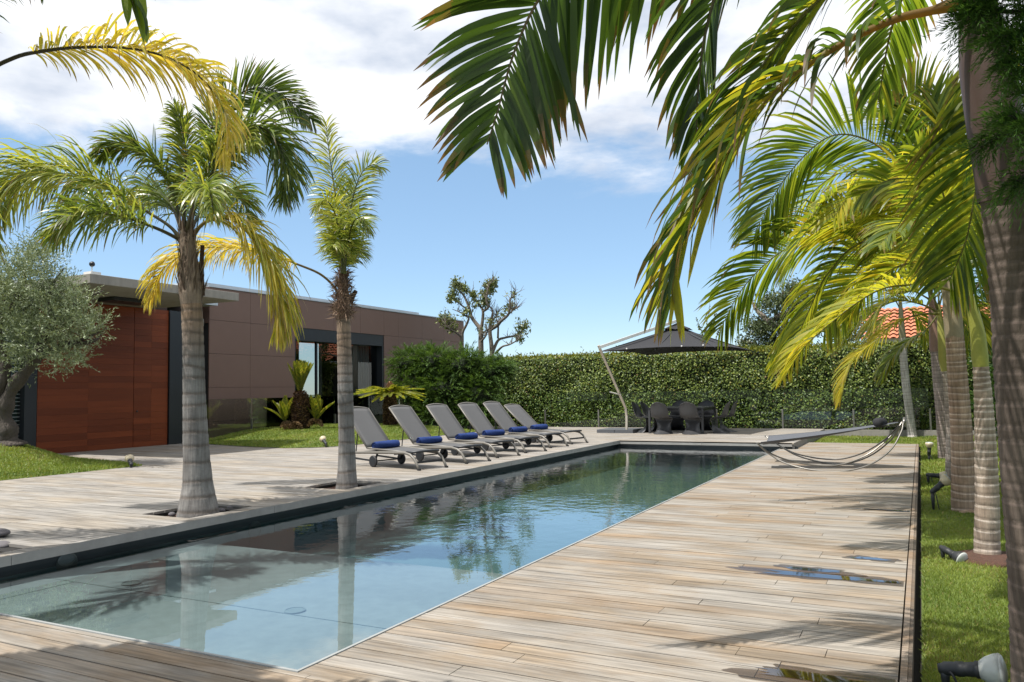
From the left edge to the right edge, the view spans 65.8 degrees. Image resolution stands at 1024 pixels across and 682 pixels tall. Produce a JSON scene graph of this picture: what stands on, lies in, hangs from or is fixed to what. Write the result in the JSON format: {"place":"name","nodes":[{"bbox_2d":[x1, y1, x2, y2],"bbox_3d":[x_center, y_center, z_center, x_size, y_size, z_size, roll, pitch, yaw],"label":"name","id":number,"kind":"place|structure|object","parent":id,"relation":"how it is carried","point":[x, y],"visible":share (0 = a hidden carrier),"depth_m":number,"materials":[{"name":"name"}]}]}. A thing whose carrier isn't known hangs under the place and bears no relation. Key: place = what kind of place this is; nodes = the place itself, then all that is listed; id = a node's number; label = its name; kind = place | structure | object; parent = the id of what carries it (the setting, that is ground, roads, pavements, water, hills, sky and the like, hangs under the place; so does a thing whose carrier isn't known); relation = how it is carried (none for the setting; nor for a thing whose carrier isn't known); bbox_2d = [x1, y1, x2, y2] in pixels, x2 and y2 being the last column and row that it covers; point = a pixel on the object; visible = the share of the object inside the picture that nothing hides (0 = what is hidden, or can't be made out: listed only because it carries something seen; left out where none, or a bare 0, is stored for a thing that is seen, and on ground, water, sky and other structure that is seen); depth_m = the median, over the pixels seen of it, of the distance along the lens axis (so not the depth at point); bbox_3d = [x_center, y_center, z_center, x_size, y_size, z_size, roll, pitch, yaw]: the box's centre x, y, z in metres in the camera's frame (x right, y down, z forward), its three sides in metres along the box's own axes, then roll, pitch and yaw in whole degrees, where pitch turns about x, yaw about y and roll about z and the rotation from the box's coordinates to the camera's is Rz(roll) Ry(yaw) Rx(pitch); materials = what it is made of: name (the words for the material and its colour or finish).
{"place":"outdoors","nodes":[
{"label":"outdoors","id":0,"kind":"place"},
{"bbox_2d":[57,553,76,560],"bbox_3d":[-3.978,1.991,7.082,0.010,0.200,0.200,-3,-4,27],"label":"pool lamp","id":1,"kind":"object","parent":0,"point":[66,556],"visible":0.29,"depth_m":7.08,"materials":[{"name":"grey glass"}]},
{"bbox_2d":[0,550,504,669],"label":"pool shelf","id":2,"kind":"object","parent":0,"point":[381,594],"visible":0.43,"depth_m":5.92,"materials":[{"name":"tile"}]},
{"bbox_2d":[121,580,140,585],"bbox_3d":[-3.117,1.980,6.481,0.150,0.010,0.150,-3,-4,27],"label":"floor drain","id":3,"kind":"object","parent":2,"relation":"on","point":[130,583],"visible":1,"depth_m":6.46,"materials":[{"name":"grey metal"}]},
{"bbox_2d":[0,576,386,628],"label":"pool floor joint","id":4,"kind":"object","parent":2,"relation":"on","point":[197,600],"visible":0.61,"depth_m":5.91,"materials":[{"name":"grey"}]},
{"bbox_2d":[284,607,305,613],"bbox_3d":[-1.531,1.899,5.586,0.150,0.010,0.150,-3,-4,27],"label":"floor drain","id":5,"kind":"object","parent":2,"relation":"on","point":[294,610],"visible":1,"depth_m":5.57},
{"bbox_2d":[297,520,592,573],"bbox_3d":[1.390,2.474,13.198,3.930,0.480,13.060,-3,-4,27],"label":"pool basin","id":6,"kind":"object","parent":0,"point":[503,559],"visible":0.2,"depth_m":9.33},
{"bbox_2d":[0,544,311,582],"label":"pool lower wall","id":7,"kind":"structure","parent":6,"relation":"attached to","point":[8,580],"depth_m":6.67,"materials":[{"name":"grey"}]},
{"bbox_2d":[0,444,797,572],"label":"pool wall","id":8,"kind":"structure","parent":7,"relation":"on","point":[77,554],"depth_m":9.87,"materials":[{"name":"stone"}]},
{"bbox_2d":[0,448,780,672],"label":"overflow lip","id":9,"kind":"object","parent":8,"relation":"attached to","point":[254,662],"visible":0.27,"depth_m":4.85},
{"bbox_2d":[0,446,776,580],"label":"pool water","id":10,"kind":"structure","parent":6,"relation":"in","point":[574,496],"depth_m":9.46,"materials":[{"name":"teal liquid"}]},
{"bbox_2d":[1,395,919,515],"bbox_3d":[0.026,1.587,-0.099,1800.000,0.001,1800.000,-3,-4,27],"label":"ground","id":11,"kind":"structure","parent":0,"point":[225,511],"depth_m":14.55,"materials":[{"name":"soil"}]},
{"bbox_2d":[0,273,463,453],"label":"house","id":12,"kind":"structure","parent":11,"relation":"on","point":[129,394],"depth_m":21.23,"materials":[{"name":"concrete"}]},
{"bbox_2d":[0,297,21,424],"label":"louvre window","id":13,"kind":"structure","parent":12,"relation":"in","point":[14,415],"depth_m":17.77,"materials":[{"name":"grey glass"}]},
{"bbox_2d":[84,261,100,274],"bbox_3d":[-8.596,-1.490,16.223,0.240,0.280,0.220,-3,-4,27],"label":"roof sensor","id":14,"kind":"object","parent":12,"relation":"on","point":[91,264],"visible":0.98,"depth_m":16.18,"materials":[{"name":"metal"}]},
{"bbox_2d":[133,307,168,446],"bbox_3d":[-9.450,0.957,20.740,0.088,3.600,1.026,-3,-4,27],"label":"timber door","id":15,"kind":"structure","parent":12,"relation":"in","point":[150,331],"depth_m":20.71,"materials":[{"name":"brown wood"}]},
{"bbox_2d":[295,328,383,396],"bbox_3d":[-6.332,1.442,28.529,0.580,3.539,4.916,-3,-4,27],"label":"window","id":16,"kind":"structure","parent":12,"relation":"in","point":[360,343],"depth_m":29.90,"materials":[{"name":"black metal"}]},
{"bbox_2d":[0,449,921,681],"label":"deck base","id":17,"kind":"object","parent":11,"relation":"on","point":[918,643],"visible":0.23,"depth_m":6.04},
{"bbox_2d":[168,486,358,516],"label":"planter soil","id":18,"kind":"structure","parent":17,"relation":"in","point":[333,487],"depth_m":11.31,"materials":[{"name":"brown soil"}]},
{"bbox_2d":[0,0,251,266],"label":"feather palm","id":19,"kind":"object","parent":18,"relation":"on","point":[189,73],"visible":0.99,"depth_m":6.64,"materials":[{"name":"yellow plant"}]},
{"bbox_2d":[0,54,325,517],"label":"feather palm","id":20,"kind":"object","parent":18,"relation":"on","point":[204,191],"visible":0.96,"depth_m":8.75,"materials":[{"name":"green plant"}]},
{"bbox_2d":[168,512,175,516],"bbox_3d":[-3.825,1.951,8.912,0.084,0.054,0.075,-3,-4,27],"label":"pit stone","id":21,"kind":"object","parent":18,"relation":"on","point":[171,514],"visible":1,"depth_m":8.88,"materials":[{"name":"grey stone"}]},
{"bbox_2d":[135,114,390,489],"bbox_3d":[-3.329,-0.522,11.278,3.626,5.296,1.892,-2,-4,13],"label":"feather palm","id":22,"kind":"object","parent":18,"relation":"on","point":[343,247],"visible":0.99,"depth_m":11.03,"materials":[{"name":"green plant"}]},
{"bbox_2d":[0,426,822,556],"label":"raised deck","id":23,"kind":"structure","parent":17,"relation":"on","point":[41,512],"depth_m":12.04,"materials":[{"name":"beige wood"}]},
{"bbox_2d":[0,541,9,547],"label":"river stone","id":24,"kind":"object","parent":23,"relation":"on","point":[4,544],"visible":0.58,"depth_m":7.05,"materials":[{"name":"grey stone"}]},
{"bbox_2d":[0,528,10,536],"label":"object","id":25,"kind":"object","parent":23,"relation":"on","point":[4,532],"visible":1,"depth_m":7.37,"materials":[{"name":"grey stone"}]},
{"bbox_2d":[0,443,141,480],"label":"lawn mound","id":26,"kind":"object","parent":23,"relation":"on","point":[39,465],"visible":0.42,"depth_m":13.89,"materials":[{"name":"green plant"}]},
{"bbox_2d":[0,224,119,446],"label":"olive tree","id":27,"kind":"object","parent":26,"relation":"on","point":[52,317],"visible":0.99,"depth_m":14.74,"materials":[{"name":"green plant"}]},
{"bbox_2d":[125,454,133,467],"bbox_3d":[-6.969,2.221,14.512,0.162,0.280,0.351,2,-5,-42],"label":"garden spotlight","id":28,"kind":"object","parent":23,"relation":"on","point":[129,458],"visible":1,"depth_m":14.53,"materials":[{"name":"white plastic"}]},
{"bbox_2d":[209,423,475,447],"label":"lawn bank","id":29,"kind":"structure","parent":23,"relation":"on","point":[310,438],"depth_m":20.62,"materials":[{"name":"green plant"}]},
{"bbox_2d":[264,359,334,429],"bbox_3d":[-6.160,1.552,22.965,2.024,2.061,0.889,-1,-4,-6],"label":"cycad","id":30,"kind":"object","parent":29,"relation":"on","point":[298,407],"visible":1,"depth_m":22.84,"materials":[{"name":"green plant"}]},
{"bbox_2d":[242,396,399,428],"bbox_3d":[-6.511,2.501,26.350,0.050,1.280,9.600,-3,-4,27],"label":"glass fence","id":31,"kind":"object","parent":29,"relation":"on","point":[268,418],"visible":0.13,"depth_m":26.82,"materials":[{"name":"glass"}]},
{"bbox_2d":[319,436,326,446],"bbox_3d":[-4.496,2.435,19.072,0.162,0.300,0.349,2,-5,-42],"label":"garden spotlight","id":32,"kind":"object","parent":29,"relation":"on","point":[322,439],"visible":0.97,"depth_m":19.08,"materials":[{"name":"white plastic"}]},
{"bbox_2d":[353,381,424,424],"bbox_3d":[-3.802,1.953,24.735,2.300,1.406,2.283,-3,-4,27],"label":"cycad","id":33,"kind":"object","parent":29,"relation":"on","point":[390,392],"visible":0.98,"depth_m":24.55,"materials":[{"name":"green plant"}]},
{"bbox_2d":[354,406,447,470],"bbox_3d":[-2.111,1.681,13.948,2.132,1.054,0.692,-4,-5,41],"label":"sun lounger","id":34,"kind":"object","parent":23,"relation":"on","point":[368,429],"visible":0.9,"depth_m":14.17,"materials":[{"name":"grey fabric"}]},
{"bbox_2d":[371,440,399,448],"bbox_3d":[-2.234,1.833,14.049,0.167,0.139,0.573,-4,-5,38],"label":"rolled towel","id":35,"kind":"object","parent":34,"relation":"on","point":[387,444],"visible":1,"depth_m":13.97,"materials":[{"name":"blue fabric"}]},
{"bbox_2d":[389,405,490,463],"bbox_3d":[-1.424,1.734,14.986,2.132,1.054,0.692,-4,-5,39],"label":"sun lounger","id":36,"kind":"object","parent":23,"relation":"on","point":[410,422],"visible":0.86,"depth_m":15.23,"materials":[{"name":"grey fabric"}]},
{"bbox_2d":[416,436,442,443],"bbox_3d":[-1.576,1.884,15.103,0.168,0.131,0.573,-4,-5,41],"label":"rolled towel","id":37,"kind":"object","parent":36,"relation":"on","point":[431,439],"visible":1,"depth_m":15.02,"materials":[{"name":"blue fabric"}]},
{"bbox_2d":[383,340,522,428],"bbox_3d":[-2.346,1.752,27.563,5.563,3.731,2.743,-3,-4,27],"label":"conifer shrub","id":38,"kind":"object","parent":23,"relation":"on","point":[424,368],"visible":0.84,"depth_m":27.01,"materials":[{"name":"green plant"}]},
{"bbox_2d":[426,403,520,457],"bbox_3d":[-0.849,1.796,16.129,2.132,1.054,0.692,-4,-5,42],"label":"sun lounger","id":39,"kind":"object","parent":23,"relation":"on","point":[448,423],"visible":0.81,"depth_m":16.42,"materials":[{"name":"grey fabric"}]},
{"bbox_2d":[455,432,477,439],"bbox_3d":[-0.926,1.944,16.192,0.168,0.135,0.573,-4,-5,38],"label":"rolled towel","id":40,"kind":"object","parent":39,"relation":"on","point":[464,436],"visible":1,"depth_m":16.10,"materials":[{"name":"blue fabric"}]},
{"bbox_2d":[458,402,546,452],"bbox_3d":[-0.269,1.855,17.225,2.132,1.054,0.692,-4,-5,43],"label":"sun lounger","id":41,"kind":"object","parent":23,"relation":"on","point":[476,417],"visible":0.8,"depth_m":17.52,"materials":[{"name":"grey fabric"}]},
{"bbox_2d":[482,429,504,435],"bbox_3d":[-0.405,2.005,17.346,0.573,0.132,0.166,2,-5,-44],"label":"rolled towel","id":42,"kind":"object","parent":41,"relation":"on","point":[492,432],"visible":1,"depth_m":17.26,"materials":[{"name":"blue fabric"}]},
{"bbox_2d":[483,401,568,447],"bbox_3d":[0.267,1.925,18.476,2.132,1.054,0.692,-4,-5,41],"label":"sun lounger","id":43,"kind":"object","parent":23,"relation":"on","point":[500,416],"visible":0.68,"depth_m":18.76,"materials":[{"name":"grey fabric"}]},
{"bbox_2d":[508,426,527,431],"bbox_3d":[0.141,2.073,18.580,0.166,0.132,0.573,-4,-5,39],"label":"rolled towel","id":44,"kind":"object","parent":43,"relation":"on","point":[518,429],"visible":0.98,"depth_m":18.50,"materials":[{"name":"blue fabric"}]},
{"bbox_2d":[504,404,588,443],"bbox_3d":[0.786,2.031,19.582,2.213,0.962,0.692,-4,-5,41],"label":"sun lounger","id":45,"kind":"object","parent":23,"relation":"on","point":[521,415],"visible":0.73,"depth_m":19.84,"materials":[{"name":"grey fabric"}]},
{"bbox_2d":[530,424,547,429],"bbox_3d":[0.677,2.136,19.673,0.168,0.139,0.573,-4,-5,40],"label":"rolled towel","id":46,"kind":"object","parent":45,"relation":"on","point":[539,426],"visible":1,"depth_m":19.59,"materials":[{"name":"blue fabric"}]},
{"bbox_2d":[631,402,651,432],"bbox_3d":[3.794,2.235,23.271,0.534,0.910,0.568,-3,-4,31],"label":"cantilever chair","id":47,"kind":"object","parent":23,"relation":"on","point":[637,411],"visible":0.85,"depth_m":23.34,"materials":[{"name":"black wicker"}]},
{"bbox_2d":[640,401,656,431],"bbox_3d":[4.151,2.268,23.897,0.534,0.910,0.568,-3,-4,31],"label":"cantilever chair","id":48,"kind":"object","parent":23,"relation":"on","point":[644,406],"visible":0.54,"depth_m":23.99,"materials":[{"name":"black wicker"}]},
{"bbox_2d":[650,402,672,434],"bbox_3d":[4.181,2.163,22.224,0.568,0.910,0.534,-3,-4,31],"label":"cantilever chair","id":49,"kind":"object","parent":23,"relation":"on","point":[660,413],"visible":1,"depth_m":22.15,"materials":[{"name":"grey plastic"}]},
{"bbox_2d":[597,320,753,432],"bbox_3d":[4.751,1.012,23.350,4.135,3.314,3.838,-3,-4,27],"label":"cantilever parasol","id":50,"kind":"object","parent":23,"relation":"on","point":[647,345],"visible":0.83,"depth_m":22.94,"materials":[{"name":"black fabric"}]},
{"bbox_2d":[669,400,684,429],"bbox_3d":[5.095,2.272,24.214,0.568,0.910,0.534,-3,-4,26],"label":"cantilever chair","id":51,"kind":"object","parent":23,"relation":"on","point":[677,422],"visible":0.7,"depth_m":24.11,"materials":[{"name":"black wicker"}]},
{"bbox_2d":[648,406,716,433],"bbox_3d":[4.973,2.282,23.054,1.600,0.735,1.600,-3,-4,27],"label":"dining table","id":52,"kind":"object","parent":23,"relation":"on","point":[702,409],"visible":0.65,"depth_m":22.49,"materials":[{"name":"grey plastic"}]},
{"bbox_2d":[679,402,701,434],"bbox_3d":[4.928,2.132,21.930,0.568,0.910,0.534,-3,-4,31],"label":"cantilever chair","id":53,"kind":"object","parent":23,"relation":"on","point":[688,411],"visible":1,"depth_m":21.86,"materials":[{"name":"grey plastic"}]},
{"bbox_2d":[698,400,713,429],"bbox_3d":[5.821,2.239,23.875,0.568,0.910,0.534,-3,-4,30],"label":"cantilever chair","id":54,"kind":"object","parent":23,"relation":"on","point":[708,414],"visible":0.63,"depth_m":23.91,"materials":[{"name":"black wicker"}]},
{"bbox_2d":[710,401,730,433],"bbox_3d":[5.873,2.134,22.202,0.534,0.910,0.568,-3,-4,29],"label":"cantilever chair","id":55,"kind":"object","parent":23,"relation":"on","point":[715,428],"visible":1,"depth_m":22.05,"materials":[{"name":"black wicker"}]},
{"bbox_2d":[718,400,737,431],"bbox_3d":[6.253,2.168,22.851,0.534,0.910,0.568,-3,-4,25],"label":"cantilever chair","id":56,"kind":"object","parent":23,"relation":"on","point":[723,427],"visible":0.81,"depth_m":22.71,"materials":[{"name":"grey wicker"}]},
{"bbox_2d":[0,429,824,567],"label":"coping","id":57,"kind":"object","parent":17,"relation":"on","point":[20,558],"visible":0.95,"depth_m":9.25,"materials":[{"name":"grey stone"}]},
{"bbox_2d":[0,442,918,681],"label":"pool deck","id":58,"kind":"structure","parent":17,"relation":"on","point":[663,592],"depth_m":5.08,"materials":[{"name":"beige wood"}]},
{"bbox_2d":[121,0,148,42],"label":"king palm","id":59,"kind":"object","parent":58,"relation":"on","point":[138,8],"visible":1,"depth_m":3.30,"materials":[{"name":"green plant"}]},
{"bbox_2d":[721,663,895,681],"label":"puddle","id":60,"kind":"object","parent":58,"relation":"on","point":[783,673],"visible":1,"depth_m":3.90,"materials":[{"name":"liquid"}]},
{"bbox_2d":[728,566,903,586],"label":"puddle","id":61,"kind":"object","parent":58,"relation":"on","point":[825,576],"visible":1,"depth_m":5.91,"materials":[{"name":"liquid"}]},
{"bbox_2d":[774,564,867,576],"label":"puddle","id":62,"kind":"object","parent":58,"relation":"on","point":[819,570],"visible":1,"depth_m":6.12,"materials":[{"name":"liquid"}]},
{"bbox_2d":[756,417,905,471],"bbox_3d":[5.633,1.797,14.097,2.520,0.889,1.948,-3,-4,27],"label":"hammock","id":63,"kind":"object","parent":58,"relation":"on","point":[773,439],"visible":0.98,"depth_m":13.81,"materials":[{"name":"fabric"}]},
{"bbox_2d":[873,418,887,427],"bbox_3d":[6.351,1.407,13.658,0.174,0.182,0.539,-3,-4,35],"label":"bolster pillow","id":64,"kind":"object","parent":63,"relation":"on","point":[879,422],"visible":0.97,"depth_m":13.46,"materials":[{"name":"black fabric"}]},
{"bbox_2d":[842,555,900,562],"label":"puddle","id":65,"kind":"object","parent":58,"relation":"on","point":[862,557],"visible":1,"depth_m":6.50,"materials":[{"name":"liquid"}]},
{"bbox_2d":[848,508,909,511],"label":"puddle","id":66,"kind":"object","parent":58,"relation":"on","point":[882,509],"visible":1,"depth_m":9.04,"materials":[{"name":"liquid"}]},
{"bbox_2d":[435,272,531,355],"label":"pollarded tree","id":67,"kind":"object","parent":11,"relation":"on","point":[489,286],"visible":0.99,"depth_m":31.57,"materials":[{"name":"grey plant"}]},
{"bbox_2d":[696,306,720,353],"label":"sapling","id":68,"kind":"object","parent":11,"relation":"on","point":[699,327],"visible":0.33,"depth_m":29.01,"materials":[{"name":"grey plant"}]},
{"bbox_2d":[460,335,996,429],"bbox_3d":[6.610,1.440,25.996,19.238,3.209,1.109,-3,-4,27],"label":"ivy hedge","id":69,"kind":"object","parent":11,"relation":"on","point":[577,388],"visible":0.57,"depth_m":25.51,"materials":[{"name":"green plant"}]},
{"bbox_2d":[734,273,870,348],"bbox_3d":[10.649,0.821,29.375,5.067,6.812,2.544,-3,-4,27],"label":"leafy tree","id":70,"kind":"object","parent":11,"relation":"on","point":[764,326],"visible":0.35,"depth_m":29.54,"materials":[{"name":"green plant"}]},
{"bbox_2d":[825,429,997,436],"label":"fence kerb","id":71,"kind":"structure","parent":11,"relation":"on","point":[922,433],"depth_m":22.86,"materials":[{"name":"concrete"}]},
{"bbox_2d":[544,390,931,429],"bbox_3d":[4.726,2.302,26.076,20.050,1.280,0.050,-3,-4,27],"label":"glass fence","id":72,"kind":"object","parent":71,"relation":"on","point":[763,427],"visible":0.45,"depth_m":24.22,"materials":[{"name":"glass"}]},
{"bbox_2d":[860,303,989,347],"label":"tiled house","id":73,"kind":"structure","parent":11,"relation":"on","point":[910,327],"depth_m":40.23,"materials":[{"name":"tile"}]},
{"bbox_2d":[0,0,1021,394],"label":"sky","id":74,"kind":"structure","parent":0,"point":[576,238],"materials":[{"name":"blue"}]},
{"bbox_2d":[825,437,1010,681],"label":"lawn","id":75,"kind":"structure","parent":0,"point":[922,563],"depth_m":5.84,"materials":[{"name":"green plant"}]},
{"bbox_2d":[412,0,1023,681],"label":"king palm","id":76,"kind":"object","parent":75,"relation":"on","point":[538,94],"visible":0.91,"depth_m":3.73,"materials":[{"name":"green plant"}]},
{"bbox_2d":[696,51,974,512],"bbox_3d":[4.213,-0.605,9.193,3.632,5.640,4.975,-4,-4,37],"label":"king palm","id":77,"kind":"object","parent":75,"relation":"on","point":[824,220],"visible":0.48,"depth_m":9.21,"materials":[{"name":"green plant"}]},
{"bbox_2d":[837,261,940,436],"bbox_3d":[10.817,0.053,22.227,3.170,5.694,1.551,-1,-4,4],"label":"king palm","id":78,"kind":"object","parent":75,"relation":"on","point":[908,405],"visible":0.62,"depth_m":22.26,"materials":[{"name":"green plant"}]},
{"bbox_2d":[815,435,997,446],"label":"grass","id":79,"kind":"structure","parent":75,"relation":"on","point":[921,440],"depth_m":21.16,"materials":[{"name":"green plant"}]},
{"bbox_2d":[825,238,991,477],"bbox_3d":[5.995,0.085,11.958,2.806,4.508,1.532,-1,-4,-5],"label":"king palm","id":80,"kind":"object","parent":75,"relation":"on","point":[889,358],"visible":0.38,"depth_m":11.90,"materials":[{"name":"green plant"}]},
{"bbox_2d":[835,240,991,458],"bbox_3d":[7.822,-0.188,15.405,3.259,5.495,1.498,-1,-4,-1],"label":"king palm","id":81,"kind":"object","parent":75,"relation":"on","point":[937,377],"visible":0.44,"depth_m":15.45,"materials":[{"name":"green plant"}]},
{"bbox_2d":[925,442,933,459],"bbox_3d":[8.092,2.162,15.334,0.151,0.413,0.151,-3,-4,27],"label":"garden spotlight","id":82,"kind":"object","parent":75,"relation":"on","point":[929,445],"visible":0.98,"depth_m":15.31,"materials":[{"name":"white plastic"}]},
{"bbox_2d":[926,471,946,482],"bbox_3d":[6.319,2.055,11.767,0.285,0.239,0.149,-1,-4,8],"label":"garden spotlight","id":83,"kind":"object","parent":75,"relation":"on","point":[933,475],"visible":0.8,"depth_m":11.78,"materials":[{"name":"black plastic"}]},
{"bbox_2d":[930,474,950,509],"bbox_3d":[5.093,1.809,9.369,0.254,0.471,0.149,-1,-4,0],"label":"garden spotlight","id":84,"kind":"object","parent":75,"relation":"on","point":[945,479],"visible":0.98,"depth_m":9.37,"materials":[{"name":"black plastic"}]},
{"bbox_2d":[939,545,967,561],"bbox_3d":[3.719,1.816,6.660,0.124,0.165,0.236,0,-4,-9],"label":"garden spotlight","id":85,"kind":"object","parent":75,"relation":"on","point":[956,556],"visible":0.91,"depth_m":6.60,"materials":[{"name":"black plastic"}]},
{"bbox_2d":[920,445,1001,495],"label":"grass","id":86,"kind":"structure","parent":75,"relation":"on","point":[928,466],"depth_m":13.57,"materials":[{"name":"green plant"}]},
{"bbox_2d":[942,267,996,430],"bbox_3d":[13.258,-0.594,20.260,3.980,6.340,4.097,-3,-4,27],"label":"cypress","id":87,"kind":"object","parent":75,"relation":"on","point":[971,372],"visible":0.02,"depth_m":20.72,"materials":[{"name":"green plant"}]},
{"bbox_2d":[920,0,1023,230],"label":"cypress","id":88,"kind":"object","parent":75,"relation":"on","point":[1005,32],"visible":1,"depth_m":2.92,"materials":[{"name":"green plant"}]},
{"bbox_2d":[937,653,1007,681],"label":"garden spotlight","id":89,"kind":"object","parent":75,"relation":"on","point":[991,668],"visible":1,"depth_m":3.79,"materials":[{"name":"black plastic"}]},
{"bbox_2d":[967,273,996,424],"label":"cypress","id":90,"kind":"object","parent":75,"relation":"on","point":[983,294],"visible":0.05,"depth_m":17.18,"materials":[{"name":"green plant"}]},
{"bbox_2d":[961,549,1006,567],"bbox_3d":[4.038,1.823,6.662,0.680,0.050,0.680,-3,-4,27],"label":"soil ring","id":91,"kind":"object","parent":75,"relation":"on","point":[996,560],"visible":0.5,"depth_m":6.53,"materials":[{"name":"brown soil"}]},
{"bbox_2d":[771,126,1000,554],"bbox_3d":[3.135,0.115,6.484,3.182,3.832,1.790,2,-5,-41],"label":"king palm","id":92,"kind":"object","parent":91,"relation":"on","point":[987,535],"visible":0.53,"depth_m":6.70,"materials":[{"name":"green plant"}]},
{"bbox_2d":[982,287,996,434],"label":"cypress","id":93,"kind":"object","parent":75,"relation":"on","point":[989,346],"visible":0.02,"depth_m":13.37,"materials":[{"name":"green plant"}]}
]}

